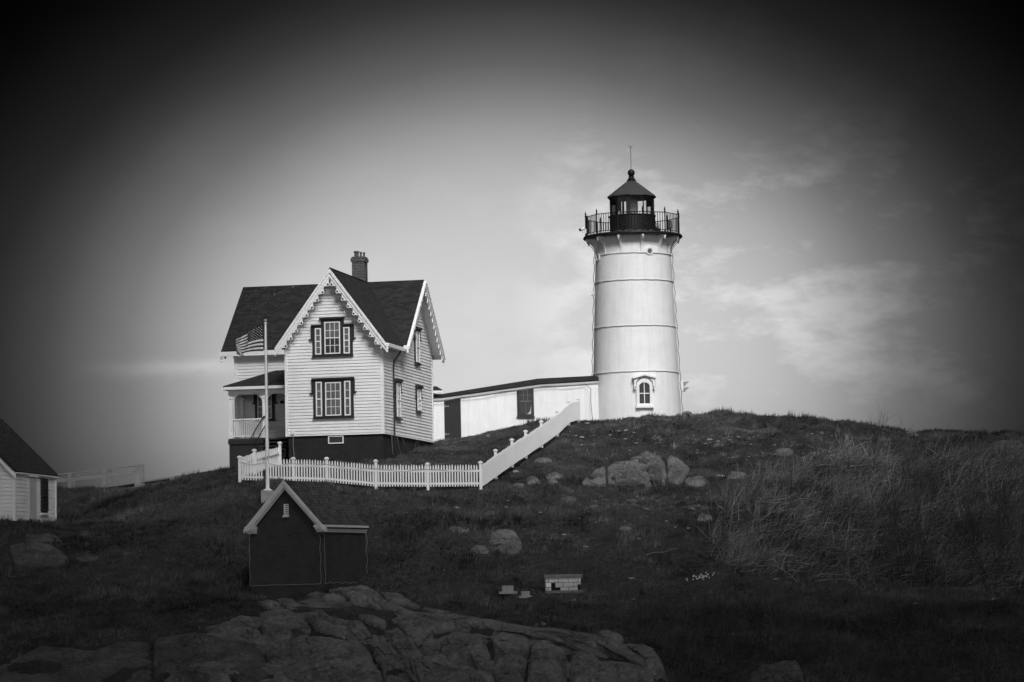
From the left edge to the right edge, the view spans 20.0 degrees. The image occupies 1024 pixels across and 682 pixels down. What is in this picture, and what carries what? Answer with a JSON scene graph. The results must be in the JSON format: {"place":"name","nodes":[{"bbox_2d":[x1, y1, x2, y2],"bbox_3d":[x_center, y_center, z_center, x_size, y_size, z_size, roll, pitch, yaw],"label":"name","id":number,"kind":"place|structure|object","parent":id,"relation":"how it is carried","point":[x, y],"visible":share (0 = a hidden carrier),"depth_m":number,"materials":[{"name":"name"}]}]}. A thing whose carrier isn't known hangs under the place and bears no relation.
{"place":"outdoors","nodes":[
{"label":"outdoors","id":0,"kind":"place"},
{"bbox_2d":[0,406,1023,681],"bbox_3d":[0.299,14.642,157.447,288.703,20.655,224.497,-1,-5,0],"label":"ground","id":1,"kind":"structure","parent":0,"point":[124,674],"depth_m":120.28,"materials":[{"name":"grey plant"}]},
{"bbox_2d":[0,419,58,521],"bbox_3d":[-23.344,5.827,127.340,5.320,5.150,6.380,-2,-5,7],"label":"clapboard cottage","id":2,"kind":"structure","parent":1,"relation":"on","point":[29,475],"depth_m":126.40,"materials":[{"name":"white wood"}]},
{"bbox_2d":[28,475,37,520],"bbox_3d":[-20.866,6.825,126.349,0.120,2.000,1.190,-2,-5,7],"label":"door","id":3,"kind":"structure","parent":2,"relation":"in","point":[32,478],"depth_m":126.26,"materials":[{"name":"white paint"}]},
{"bbox_2d":[40,478,49,514],"bbox_3d":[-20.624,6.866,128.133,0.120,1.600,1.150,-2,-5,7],"label":"window","id":4,"kind":"structure","parent":2,"relation":"in","point":[44,490],"depth_m":128.00,"materials":[{"name":"glass"}]},
{"bbox_2d":[9,540,68,569],"bbox_3d":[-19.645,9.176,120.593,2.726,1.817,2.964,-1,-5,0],"label":"rock","id":5,"kind":"object","parent":1,"relation":"on","point":[29,554],"visible":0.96,"depth_m":119.90,"materials":[{"name":"stone"}]},
{"bbox_2d":[24,533,60,543],"bbox_3d":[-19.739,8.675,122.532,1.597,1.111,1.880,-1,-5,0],"label":"rock","id":6,"kind":"object","parent":1,"relation":"on","point":[43,538],"visible":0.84,"depth_m":121.93,"materials":[{"name":"stone"}]},
{"bbox_2d":[0,641,153,681],"bbox_3d":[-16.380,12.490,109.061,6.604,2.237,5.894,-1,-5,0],"label":"ledge rock","id":7,"kind":"object","parent":1,"relation":"on","point":[78,665],"visible":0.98,"depth_m":108.82,"materials":[{"name":"stone"}]},
{"bbox_2d":[79,531,90,539],"bbox_3d":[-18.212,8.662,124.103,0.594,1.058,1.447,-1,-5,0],"label":"rock","id":8,"kind":"object","parent":1,"relation":"on","point":[83,533],"visible":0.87,"depth_m":123.58,"materials":[{"name":"stone"}]},
{"bbox_2d":[75,554,100,561],"bbox_3d":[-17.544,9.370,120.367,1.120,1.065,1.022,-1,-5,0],"label":"rock","id":9,"kind":"object","parent":1,"relation":"on","point":[90,557],"visible":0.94,"depth_m":120.02,"materials":[{"name":"stone"}]},
{"bbox_2d":[115,551,132,555],"bbox_3d":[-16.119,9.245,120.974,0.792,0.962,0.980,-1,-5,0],"label":"rock","id":10,"kind":"object","parent":1,"relation":"on","point":[125,553],"visible":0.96,"depth_m":120.60,"materials":[{"name":"stone"}]},
{"bbox_2d":[57,464,214,488],"bbox_3d":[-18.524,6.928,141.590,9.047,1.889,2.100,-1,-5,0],"label":"fence","id":11,"kind":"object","parent":1,"relation":"on","point":[104,475],"visible":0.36,"depth_m":140.92,"materials":[{"name":"grey wood"}]},
{"bbox_2d":[153,632,267,681],"bbox_3d":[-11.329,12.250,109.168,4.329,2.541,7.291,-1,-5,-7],"label":"ledge rock","id":12,"kind":"object","parent":1,"relation":"on","point":[176,656],"visible":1,"depth_m":108.31,"materials":[{"name":"stone"}]},
{"bbox_2d":[205,615,260,639],"bbox_3d":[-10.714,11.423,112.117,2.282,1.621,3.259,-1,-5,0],"label":"ledge rock","id":13,"kind":"object","parent":1,"relation":"on","point":[244,627],"visible":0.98,"depth_m":111.44,"materials":[{"name":"stone"}]},
{"bbox_2d":[241,442,281,475],"bbox_3d":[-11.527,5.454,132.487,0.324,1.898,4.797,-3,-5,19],"label":"picket fence","id":14,"kind":"object","parent":1,"relation":"on","point":[273,453],"visible":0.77,"depth_m":132.69,"materials":[{"name":"white paint"}]},
{"bbox_2d":[261,319,273,502],"bbox_3d":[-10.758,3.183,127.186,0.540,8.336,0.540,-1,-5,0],"label":"flagpole","id":15,"kind":"object","parent":1,"relation":"on","point":[266,492],"visible":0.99,"depth_m":127.07,"materials":[{"name":"metal"}]},
{"bbox_2d":[236,326,262,356],"bbox_3d":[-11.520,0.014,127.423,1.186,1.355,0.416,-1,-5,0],"label":"flag","id":16,"kind":"object","parent":15,"relation":"attached to","point":[251,340],"visible":1,"depth_m":127.42,"materials":[{"name":"fabric"}]},
{"bbox_2d":[257,600,280,608],"bbox_3d":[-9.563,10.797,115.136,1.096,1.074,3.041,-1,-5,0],"label":"ledge rock","id":17,"kind":"object","parent":1,"relation":"on","point":[271,604],"visible":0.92,"depth_m":113.99,"materials":[{"name":"stone"}]},
{"bbox_2d":[274,598,316,610],"bbox_3d":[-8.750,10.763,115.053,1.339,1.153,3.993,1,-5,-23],"label":"ledge rock","id":18,"kind":"object","parent":1,"relation":"on","point":[289,604],"visible":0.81,"depth_m":114.08,"materials":[{"name":"stone"}]},
{"bbox_2d":[243,480,369,597],"bbox_3d":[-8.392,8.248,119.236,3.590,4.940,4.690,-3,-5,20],"label":"brick shed","id":19,"kind":"structure","parent":1,"relation":"on","point":[306,537],"depth_m":117.48,"materials":[{"name":"brick"}]},
{"bbox_2d":[307,591,346,602],"bbox_3d":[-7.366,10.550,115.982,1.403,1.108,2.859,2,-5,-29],"label":"ledge rock","id":20,"kind":"object","parent":1,"relation":"on","point":[330,597],"visible":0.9,"depth_m":115.18,"materials":[{"name":"stone"}]},
{"bbox_2d":[220,251,445,466],"bbox_3d":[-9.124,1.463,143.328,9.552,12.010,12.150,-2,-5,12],"label":"keeper house","id":21,"kind":"structure","parent":1,"relation":"on","point":[350,364],"depth_m":139.08,"materials":[{"name":"white paint"}]},
{"bbox_2d":[252,394,276,421],"bbox_3d":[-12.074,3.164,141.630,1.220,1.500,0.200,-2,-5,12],"label":"window","id":22,"kind":"structure","parent":21,"relation":"in","point":[272,398],"depth_m":141.61,"materials":[{"name":"paint"}]},
{"bbox_2d":[309,317,355,356],"bbox_3d":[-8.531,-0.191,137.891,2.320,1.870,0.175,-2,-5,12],"label":"window","id":23,"kind":"structure","parent":21,"relation":"in","point":[334,337],"depth_m":137.89,"materials":[{"name":"paint"}]},
{"bbox_2d":[310,377,356,418],"bbox_3d":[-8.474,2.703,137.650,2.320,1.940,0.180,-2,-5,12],"label":"window","id":24,"kind":"structure","parent":21,"relation":"in","point":[333,397],"depth_m":137.66,"materials":[{"name":"paint"}]},
{"bbox_2d":[328,436,343,443],"bbox_3d":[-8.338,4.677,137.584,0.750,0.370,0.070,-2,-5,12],"label":"basement window","id":25,"kind":"structure","parent":21,"relation":"in","point":[331,439],"depth_m":137.59,"materials":[{"name":"white paint"}]},
{"bbox_2d":[395,378,402,419],"bbox_3d":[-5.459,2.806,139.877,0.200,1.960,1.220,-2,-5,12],"label":"window","id":26,"kind":"structure","parent":21,"relation":"in","point":[398,382],"depth_m":139.76,"materials":[{"name":"paint"}]},
{"bbox_2d":[414,441,418,448],"bbox_3d":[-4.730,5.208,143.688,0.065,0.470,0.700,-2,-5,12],"label":"basement window","id":27,"kind":"structure","parent":21,"relation":"in","point":[416,444],"depth_m":143.60,"materials":[{"name":"paint"}]},
{"bbox_2d":[413,326,421,365],"bbox_3d":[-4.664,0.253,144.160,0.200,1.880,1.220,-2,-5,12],"label":"window","id":28,"kind":"structure","parent":21,"relation":"in","point":[417,337],"depth_m":144.05,"materials":[{"name":"paint"}]},
{"bbox_2d":[415,384,423,413],"bbox_3d":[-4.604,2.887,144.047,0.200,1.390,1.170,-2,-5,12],"label":"window","id":29,"kind":"structure","parent":21,"relation":"in","point":[418,388],"depth_m":143.81,"materials":[{"name":"paint"}]},
{"bbox_2d":[302,609,371,640],"bbox_3d":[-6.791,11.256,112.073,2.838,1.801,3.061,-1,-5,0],"label":"ledge rock","id":30,"kind":"object","parent":1,"relation":"on","point":[320,621],"visible":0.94,"depth_m":111.13,"materials":[{"name":"stone"}]},
{"bbox_2d":[237,456,482,489],"bbox_3d":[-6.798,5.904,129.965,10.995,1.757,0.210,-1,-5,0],"label":"picket fence","id":31,"kind":"object","parent":1,"relation":"on","point":[374,471],"visible":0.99,"depth_m":129.91,"materials":[{"name":"white paint"}]},
{"bbox_2d":[329,585,398,612],"bbox_3d":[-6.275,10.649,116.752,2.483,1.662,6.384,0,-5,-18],"label":"ledge rock","id":32,"kind":"object","parent":1,"relation":"on","point":[363,596],"visible":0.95,"depth_m":115.32,"materials":[{"name":"stone"}]},
{"bbox_2d":[358,614,385,629],"bbox_3d":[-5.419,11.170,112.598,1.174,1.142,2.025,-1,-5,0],"label":"ledge rock","id":33,"kind":"object","parent":1,"relation":"on","point":[373,621],"visible":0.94,"depth_m":112.01,"materials":[{"name":"stone"}]},
{"bbox_2d":[363,637,417,681],"bbox_3d":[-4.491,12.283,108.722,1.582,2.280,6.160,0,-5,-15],"label":"ledge rock","id":34,"kind":"object","parent":1,"relation":"on","point":[383,654],"visible":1,"depth_m":107.50,"materials":[{"name":"stone"}]},
{"bbox_2d":[387,447,400,458],"bbox_3d":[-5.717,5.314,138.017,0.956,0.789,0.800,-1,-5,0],"label":"bare shrub","id":35,"kind":"object","parent":1,"relation":"on","point":[396,452],"visible":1,"depth_m":138.09,"materials":[{"name":"grey plant"}]},
{"bbox_2d":[381,592,419,608],"bbox_3d":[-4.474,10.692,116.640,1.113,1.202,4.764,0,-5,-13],"label":"ledge rock","id":36,"kind":"object","parent":1,"relation":"on","point":[397,599],"visible":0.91,"depth_m":116.40,"materials":[{"name":"stone"}]},
{"bbox_2d":[384,628,430,681],"bbox_3d":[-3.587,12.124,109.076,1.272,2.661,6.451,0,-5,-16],"label":"ledge rock","id":37,"kind":"object","parent":1,"relation":"on","point":[402,645],"visible":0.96,"depth_m":109.73,"materials":[{"name":"stone"}]},
{"bbox_2d":[164,593,653,681],"bbox_3d":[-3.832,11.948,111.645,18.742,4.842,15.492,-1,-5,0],"label":"bedrock","id":38,"kind":"structure","parent":1,"relation":"on","point":[214,669],"depth_m":109.73,"materials":[{"name":"stone"}]},
{"bbox_2d":[260,614,310,664],"bbox_3d":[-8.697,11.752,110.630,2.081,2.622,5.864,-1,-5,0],"label":"ledge rock","id":39,"kind":"object","parent":38,"relation":"on","point":[281,632],"visible":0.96,"depth_m":110.65,"materials":[{"name":"stone"}]},
{"bbox_2d":[273,635,382,681],"bbox_3d":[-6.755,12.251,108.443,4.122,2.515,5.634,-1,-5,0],"label":"ledge rock","id":40,"kind":"object","parent":38,"relation":"on","point":[340,660],"visible":1,"depth_m":107.78,"materials":[{"name":"stone"}]},
{"bbox_2d":[440,632,490,669],"bbox_3d":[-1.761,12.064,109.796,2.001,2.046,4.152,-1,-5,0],"label":"ledge rock","id":41,"kind":"object","parent":38,"relation":"on","point":[458,648],"visible":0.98,"depth_m":109.35,"materials":[{"name":"stone"}]},
{"bbox_2d":[529,627,645,666],"bbox_3d":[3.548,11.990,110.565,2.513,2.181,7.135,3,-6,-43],"label":"ledge rock","id":42,"kind":"object","parent":38,"relation":"on","point":[616,650],"visible":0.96,"depth_m":110.33,"materials":[{"name":"stone"}]},
{"bbox_2d":[419,640,440,668],"bbox_3d":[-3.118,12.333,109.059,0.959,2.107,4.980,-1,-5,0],"label":"ledge rock","id":43,"kind":"object","parent":1,"relation":"on","point":[431,647],"visible":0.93,"depth_m":110.02,"materials":[{"name":"stone"}]},
{"bbox_2d":[423,607,451,612],"bbox_3d":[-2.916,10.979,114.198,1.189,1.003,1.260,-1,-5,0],"label":"ledge rock","id":44,"kind":"object","parent":1,"relation":"on","point":[434,610],"visible":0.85,"depth_m":113.90,"materials":[{"name":"stone"}]},
{"bbox_2d":[390,614,493,646],"bbox_3d":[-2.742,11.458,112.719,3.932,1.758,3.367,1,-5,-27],"label":"ledge rock","id":45,"kind":"object","parent":1,"relation":"on","point":[419,629],"visible":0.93,"depth_m":111.86,"materials":[{"name":"stone"}]},
{"bbox_2d":[448,526,468,532],"bbox_3d":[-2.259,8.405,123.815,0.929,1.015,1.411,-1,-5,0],"label":"rock","id":46,"kind":"object","parent":1,"relation":"on","point":[456,527],"visible":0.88,"depth_m":123.48,"materials":[{"name":"stone"}]},
{"bbox_2d":[439,665,494,681],"bbox_3d":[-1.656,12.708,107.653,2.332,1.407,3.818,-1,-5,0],"label":"ledge rock","id":47,"kind":"object","parent":1,"relation":"on","point":[447,673],"visible":0.99,"depth_m":106.56,"materials":[{"name":"stone"}]},
{"bbox_2d":[446,616,493,628],"bbox_3d":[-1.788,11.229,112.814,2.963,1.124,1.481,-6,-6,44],"label":"ledge rock","id":48,"kind":"object","parent":1,"relation":"on","point":[477,623],"visible":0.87,"depth_m":111.87,"materials":[{"name":"stone"}]},
{"bbox_2d":[471,545,488,554],"bbox_3d":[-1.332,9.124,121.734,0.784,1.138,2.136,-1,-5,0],"label":"rock","id":49,"kind":"object","parent":1,"relation":"on","point":[480,548],"visible":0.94,"depth_m":121.56,"materials":[{"name":"stone"}]},
{"bbox_2d":[489,529,522,554],"bbox_3d":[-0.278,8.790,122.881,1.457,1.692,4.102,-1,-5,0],"label":"rock","id":50,"kind":"object","parent":1,"relation":"on","point":[512,544],"visible":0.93,"depth_m":122.61,"materials":[{"name":"stone"}]},
{"bbox_2d":[498,586,516,593],"bbox_3d":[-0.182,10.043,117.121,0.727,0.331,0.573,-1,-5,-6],"label":"marker block","id":51,"kind":"structure","parent":1,"relation":"on","point":[507,589],"depth_m":116.89,"materials":[{"name":"concrete"}]},
{"bbox_2d":[491,631,529,681],"bbox_3d":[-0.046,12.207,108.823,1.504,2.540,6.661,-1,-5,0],"label":"ledge rock","id":52,"kind":"object","parent":1,"relation":"on","point":[514,662],"visible":0.99,"depth_m":108.68,"materials":[{"name":"stone"}]},
{"bbox_2d":[433,376,598,441],"bbox_3d":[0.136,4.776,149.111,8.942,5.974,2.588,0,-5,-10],"label":"covered passage","id":53,"kind":"object","parent":1,"relation":"on","point":[464,413],"visible":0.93,"depth_m":148.16,"materials":[{"name":"paint"}]},
{"bbox_2d":[444,398,460,439],"bbox_3d":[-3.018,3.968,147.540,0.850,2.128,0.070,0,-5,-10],"label":"door","id":54,"kind":"structure","parent":53,"relation":"in","point":[452,408],"depth_m":147.54,"materials":[{"name":"wood"}]},
{"bbox_2d":[516,388,534,417],"bbox_3d":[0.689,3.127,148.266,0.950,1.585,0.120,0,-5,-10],"label":"window","id":55,"kind":"structure","parent":53,"relation":"in","point":[525,398],"depth_m":148.26,"materials":[{"name":"glass"}]},
{"bbox_2d":[512,483,524,487],"bbox_3d":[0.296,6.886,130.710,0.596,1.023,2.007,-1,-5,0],"label":"rock","id":56,"kind":"object","parent":1,"relation":"on","point":[518,484],"visible":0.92,"depth_m":130.31,"materials":[{"name":"stone"}]},
{"bbox_2d":[519,591,532,597],"bbox_3d":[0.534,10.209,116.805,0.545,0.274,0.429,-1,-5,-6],"label":"marker block","id":57,"kind":"structure","parent":1,"relation":"on","point":[525,594],"depth_m":116.64,"materials":[{"name":"concrete"}]},
{"bbox_2d":[482,398,579,485],"bbox_3d":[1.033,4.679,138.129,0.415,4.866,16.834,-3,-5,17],"label":"picket fence","id":58,"kind":"object","parent":1,"relation":"on","point":[496,464],"visible":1,"depth_m":137.33,"materials":[{"name":"white paint"}]},
{"bbox_2d":[526,476,539,484],"bbox_3d":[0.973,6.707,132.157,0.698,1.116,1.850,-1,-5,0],"label":"rock","id":59,"kind":"object","parent":1,"relation":"on","point":[532,480],"visible":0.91,"depth_m":131.71,"materials":[{"name":"stone"}]},
{"bbox_2d":[495,628,583,651],"bbox_3d":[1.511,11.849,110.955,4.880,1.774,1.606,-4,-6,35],"label":"ledge rock","id":60,"kind":"object","parent":1,"relation":"on","point":[553,639],"visible":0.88,"depth_m":110.83,"materials":[{"name":"stone"}]},
{"bbox_2d":[535,458,551,463],"bbox_3d":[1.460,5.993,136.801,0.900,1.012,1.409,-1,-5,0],"label":"rock","id":61,"kind":"object","parent":1,"relation":"on","point":[543,460],"visible":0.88,"depth_m":136.41,"materials":[{"name":"stone"}]},
{"bbox_2d":[526,640,567,681],"bbox_3d":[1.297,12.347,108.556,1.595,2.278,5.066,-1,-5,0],"label":"ledge rock","id":62,"kind":"object","parent":1,"relation":"on","point":[547,660],"visible":1,"depth_m":107.44,"materials":[{"name":"stone"}]},
{"bbox_2d":[548,479,557,483],"bbox_3d":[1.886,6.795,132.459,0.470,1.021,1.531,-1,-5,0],"label":"rock","id":63,"kind":"object","parent":1,"relation":"on","point":[554,480],"visible":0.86,"depth_m":131.99,"materials":[{"name":"stone"}]},
{"bbox_2d":[546,472,562,479],"bbox_3d":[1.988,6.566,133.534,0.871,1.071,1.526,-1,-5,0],"label":"rock","id":64,"kind":"object","parent":1,"relation":"on","point":[555,475],"visible":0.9,"depth_m":133.28,"materials":[{"name":"stone"}]},
{"bbox_2d":[543,574,581,593],"bbox_3d":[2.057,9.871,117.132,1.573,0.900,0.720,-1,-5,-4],"label":"block wall","id":65,"kind":"structure","parent":1,"relation":"on","point":[561,583],"depth_m":116.83,"materials":[{"name":"concrete"}]},
{"bbox_2d":[561,496,576,502],"bbox_3d":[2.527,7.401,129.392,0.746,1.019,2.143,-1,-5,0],"label":"rock","id":66,"kind":"object","parent":1,"relation":"on","point":[569,499],"visible":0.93,"depth_m":128.89,"materials":[{"name":"stone"}]},
{"bbox_2d":[582,467,605,486],"bbox_3d":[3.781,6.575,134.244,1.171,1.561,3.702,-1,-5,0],"label":"rock","id":67,"kind":"object","parent":1,"relation":"on","point":[599,476],"visible":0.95,"depth_m":133.27,"materials":[{"name":"stone"}]},
{"bbox_2d":[569,651,639,681],"bbox_3d":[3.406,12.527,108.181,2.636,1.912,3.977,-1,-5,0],"label":"ledge rock","id":68,"kind":"object","parent":1,"relation":"on","point":[580,670],"visible":1,"depth_m":107.16,"materials":[{"name":"stone"}]},
{"bbox_2d":[597,630,623,642],"bbox_3d":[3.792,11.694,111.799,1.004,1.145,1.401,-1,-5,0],"label":"ledge rock","id":69,"kind":"object","parent":1,"relation":"on","point":[610,635],"visible":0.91,"depth_m":111.52,"materials":[{"name":"stone"}]},
{"bbox_2d":[619,525,631,530],"bbox_3d":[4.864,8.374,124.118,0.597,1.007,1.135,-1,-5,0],"label":"rock","id":70,"kind":"object","parent":1,"relation":"on","point":[623,528],"visible":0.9,"depth_m":123.82,"materials":[{"name":"stone"}]},
{"bbox_2d":[583,145,688,419],"bbox_3d":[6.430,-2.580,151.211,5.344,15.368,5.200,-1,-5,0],"label":"lighthouse","id":71,"kind":"object","parent":1,"relation":"on","point":[635,371],"visible":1,"depth_m":149.41,"materials":[{"name":"paint"}]},
{"bbox_2d":[579,227,586,233],"bbox_3d":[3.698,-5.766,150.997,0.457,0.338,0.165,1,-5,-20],"label":"security camera","id":72,"kind":"object","parent":71,"relation":"attached to","point":[582,228],"visible":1,"depth_m":150.97,"materials":[{"name":"white paint"}]},
{"bbox_2d":[632,374,656,407],"bbox_3d":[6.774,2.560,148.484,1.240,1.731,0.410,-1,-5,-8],"label":"window","id":73,"kind":"structure","parent":71,"relation":"in","point":[644,387],"depth_m":148.44,"materials":[{"name":"white paint"}]},
{"bbox_2d":[607,451,666,487],"bbox_3d":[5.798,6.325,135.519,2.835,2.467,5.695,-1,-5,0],"label":"rock","id":74,"kind":"object","parent":1,"relation":"on","point":[635,471],"visible":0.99,"depth_m":134.12,"materials":[{"name":"stone"}]},
{"bbox_2d":[626,643,667,681],"bbox_3d":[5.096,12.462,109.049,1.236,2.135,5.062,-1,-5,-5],"label":"ledge rock","id":75,"kind":"object","parent":1,"relation":"on","point":[653,665],"visible":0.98,"depth_m":107.12,"materials":[{"name":"stone"}]},
{"bbox_2d":[667,456,689,484],"bbox_3d":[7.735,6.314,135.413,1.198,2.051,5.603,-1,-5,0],"label":"rock","id":76,"kind":"object","parent":1,"relation":"on","point":[678,469],"visible":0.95,"depth_m":134.48,"materials":[{"name":"stone"}]},
{"bbox_2d":[682,411,692,417],"bbox_3d":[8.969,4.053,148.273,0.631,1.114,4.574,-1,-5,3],"label":"rock","id":77,"kind":"object","parent":1,"relation":"on","point":[688,413],"visible":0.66,"depth_m":149.29,"materials":[{"name":"stone"}]},
{"bbox_2d":[685,476,706,487],"bbox_3d":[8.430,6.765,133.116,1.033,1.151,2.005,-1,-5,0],"label":"rock","id":78,"kind":"object","parent":1,"relation":"on","point":[698,481],"visible":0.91,"depth_m":132.44,"materials":[{"name":"stone"}]},
{"bbox_2d":[697,513,711,520],"bbox_3d":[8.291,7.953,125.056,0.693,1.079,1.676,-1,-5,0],"label":"rock","id":79,"kind":"object","parent":1,"relation":"on","point":[700,518],"visible":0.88,"depth_m":124.72,"materials":[{"name":"stone"}]},
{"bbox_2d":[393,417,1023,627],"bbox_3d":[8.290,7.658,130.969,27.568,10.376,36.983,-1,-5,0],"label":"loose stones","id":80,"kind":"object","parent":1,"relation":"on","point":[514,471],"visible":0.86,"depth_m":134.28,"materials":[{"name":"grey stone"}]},
{"bbox_2d":[702,518,729,549],"bbox_3d":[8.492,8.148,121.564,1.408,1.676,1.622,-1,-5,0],"label":"bare shrub","id":81,"kind":"object","parent":1,"relation":"on","point":[721,532],"visible":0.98,"depth_m":121.43,"materials":[{"name":"grey plant"}]},
{"bbox_2d":[727,471,747,479],"bbox_3d":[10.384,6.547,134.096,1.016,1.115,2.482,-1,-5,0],"label":"rock","id":82,"kind":"object","parent":1,"relation":"on","point":[737,474],"visible":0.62,"depth_m":133.27,"materials":[{"name":"stone"}]},
{"bbox_2d":[741,497,761,530],"bbox_3d":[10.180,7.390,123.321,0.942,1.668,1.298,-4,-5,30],"label":"bare shrub","id":83,"kind":"object","parent":1,"relation":"on","point":[751,512],"visible":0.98,"depth_m":123.37,"materials":[{"name":"grey plant"}]},
{"bbox_2d":[747,660,803,681],"bbox_3d":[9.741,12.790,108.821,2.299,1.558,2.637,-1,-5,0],"label":"ledge rock","id":84,"kind":"object","parent":1,"relation":"on","point":[789,671],"visible":1,"depth_m":108.42,"materials":[{"name":"stone"}]},
{"bbox_2d":[776,448,792,455],"bbox_3d":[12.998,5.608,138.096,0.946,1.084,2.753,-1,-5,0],"label":"rock","id":85,"kind":"object","parent":1,"relation":"on","point":[783,450],"visible":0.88,"depth_m":137.96,"materials":[{"name":"stone"}]},
{"bbox_2d":[780,452,812,477],"bbox_3d":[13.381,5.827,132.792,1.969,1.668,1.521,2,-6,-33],"label":"bare shrub","id":86,"kind":"object","parent":1,"relation":"on","point":[793,462],"visible":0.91,"depth_m":132.58,"materials":[{"name":"grey plant"}]},
{"bbox_2d":[600,585,1023,681],"bbox_3d":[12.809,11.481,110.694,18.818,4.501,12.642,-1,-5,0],"label":"weeds","id":87,"kind":"object","parent":1,"relation":"on","point":[899,672],"visible":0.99,"depth_m":111.34,"materials":[{"name":"black plant"}]},
{"bbox_2d":[803,452,823,464],"bbox_3d":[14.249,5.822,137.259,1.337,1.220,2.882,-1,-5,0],"label":"rock","id":88,"kind":"object","parent":1,"relation":"on","point":[811,456],"visible":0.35,"depth_m":136.71,"materials":[{"name":"stone"}]},
{"bbox_2d":[827,424,852,448],"bbox_3d":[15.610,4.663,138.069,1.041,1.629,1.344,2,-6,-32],"label":"bare shrub","id":89,"kind":"object","parent":1,"relation":"on","point":[841,435],"visible":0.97,"depth_m":138.01,"materials":[{"name":"grey plant"}]},
{"bbox_2d":[684,429,1023,588],"bbox_3d":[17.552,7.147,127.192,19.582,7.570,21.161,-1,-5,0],"label":"bramble thicket","id":90,"kind":"object","parent":1,"relation":"on","point":[948,473],"visible":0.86,"depth_m":124.08,"materials":[{"name":"grey plant"}]},
{"bbox_2d":[849,434,888,440],"bbox_3d":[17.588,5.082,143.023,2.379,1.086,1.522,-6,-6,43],"label":"rock","id":91,"kind":"object","parent":1,"relation":"on","point":[867,437],"visible":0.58,"depth_m":142.53,"materials":[{"name":"stone"}]},
{"bbox_2d":[850,409,894,453],"bbox_3d":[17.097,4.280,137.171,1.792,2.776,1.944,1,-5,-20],"label":"bare shrub","id":92,"kind":"object","parent":1,"relation":"on","point":[875,437],"visible":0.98,"depth_m":137.35,"materials":[{"name":"grey plant"}]},
{"bbox_2d":[871,414,910,457],"bbox_3d":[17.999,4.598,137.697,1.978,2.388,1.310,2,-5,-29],"label":"bare shrub","id":93,"kind":"object","parent":1,"relation":"on","point":[890,440],"visible":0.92,"depth_m":137.60,"materials":[{"name":"grey plant"}]},
{"bbox_2d":[843,465,951,577],"bbox_3d":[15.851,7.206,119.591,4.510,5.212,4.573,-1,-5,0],"label":"bare shrub","id":94,"kind":"object","parent":1,"relation":"on","point":[909,531],"visible":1,"depth_m":119.39,"materials":[{"name":"grey plant"}]},
{"bbox_2d":[906,430,917,436],"bbox_3d":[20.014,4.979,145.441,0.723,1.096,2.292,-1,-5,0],"label":"rock","id":95,"kind":"object","parent":1,"relation":"on","point":[913,431],"visible":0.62,"depth_m":145.74,"materials":[{"name":"stone"}]},
{"bbox_2d":[943,427,964,454],"bbox_3d":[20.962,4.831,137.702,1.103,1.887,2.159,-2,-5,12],"label":"bare shrub","id":96,"kind":"object","parent":1,"relation":"on","point":[952,440],"visible":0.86,"depth_m":137.85,"materials":[{"name":"grey plant"}]},
{"bbox_2d":[933,442,1023,577],"bbox_3d":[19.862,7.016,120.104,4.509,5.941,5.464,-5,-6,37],"label":"bare shrub","id":97,"kind":"object","parent":1,"relation":"on","point":[996,526],"visible":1,"depth_m":119.15,"materials":[{"name":"grey plant"}]},
{"bbox_2d":[962,438,1023,541],"bbox_3d":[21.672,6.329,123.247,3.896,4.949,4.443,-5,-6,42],"label":"bare shrub","id":98,"kind":"object","parent":1,"relation":"on","point":[991,495],"visible":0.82,"depth_m":122.73,"materials":[{"name":"grey plant"}]},
{"bbox_2d":[992,440,1023,450],"bbox_3d":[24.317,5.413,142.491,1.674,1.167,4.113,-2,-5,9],"label":"rock","id":99,"kind":"object","parent":1,"relation":"on","point":[1003,443],"visible":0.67,"depth_m":142.47,"materials":[{"name":"stone"}]},
{"bbox_2d":[0,0,1023,487],"label":"sky","id":100,"kind":"structure","parent":0,"point":[844,179],"materials":[{"name":"grey"}]},
{"bbox_2d":[646,548,675,555],"bbox_3d":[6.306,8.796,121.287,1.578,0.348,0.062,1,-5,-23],"label":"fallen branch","id":101,"kind":"object","parent":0,"point":[659,552],"visible":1,"depth_m":121.18,"materials":[{"name":"grey wood"}]}
]}

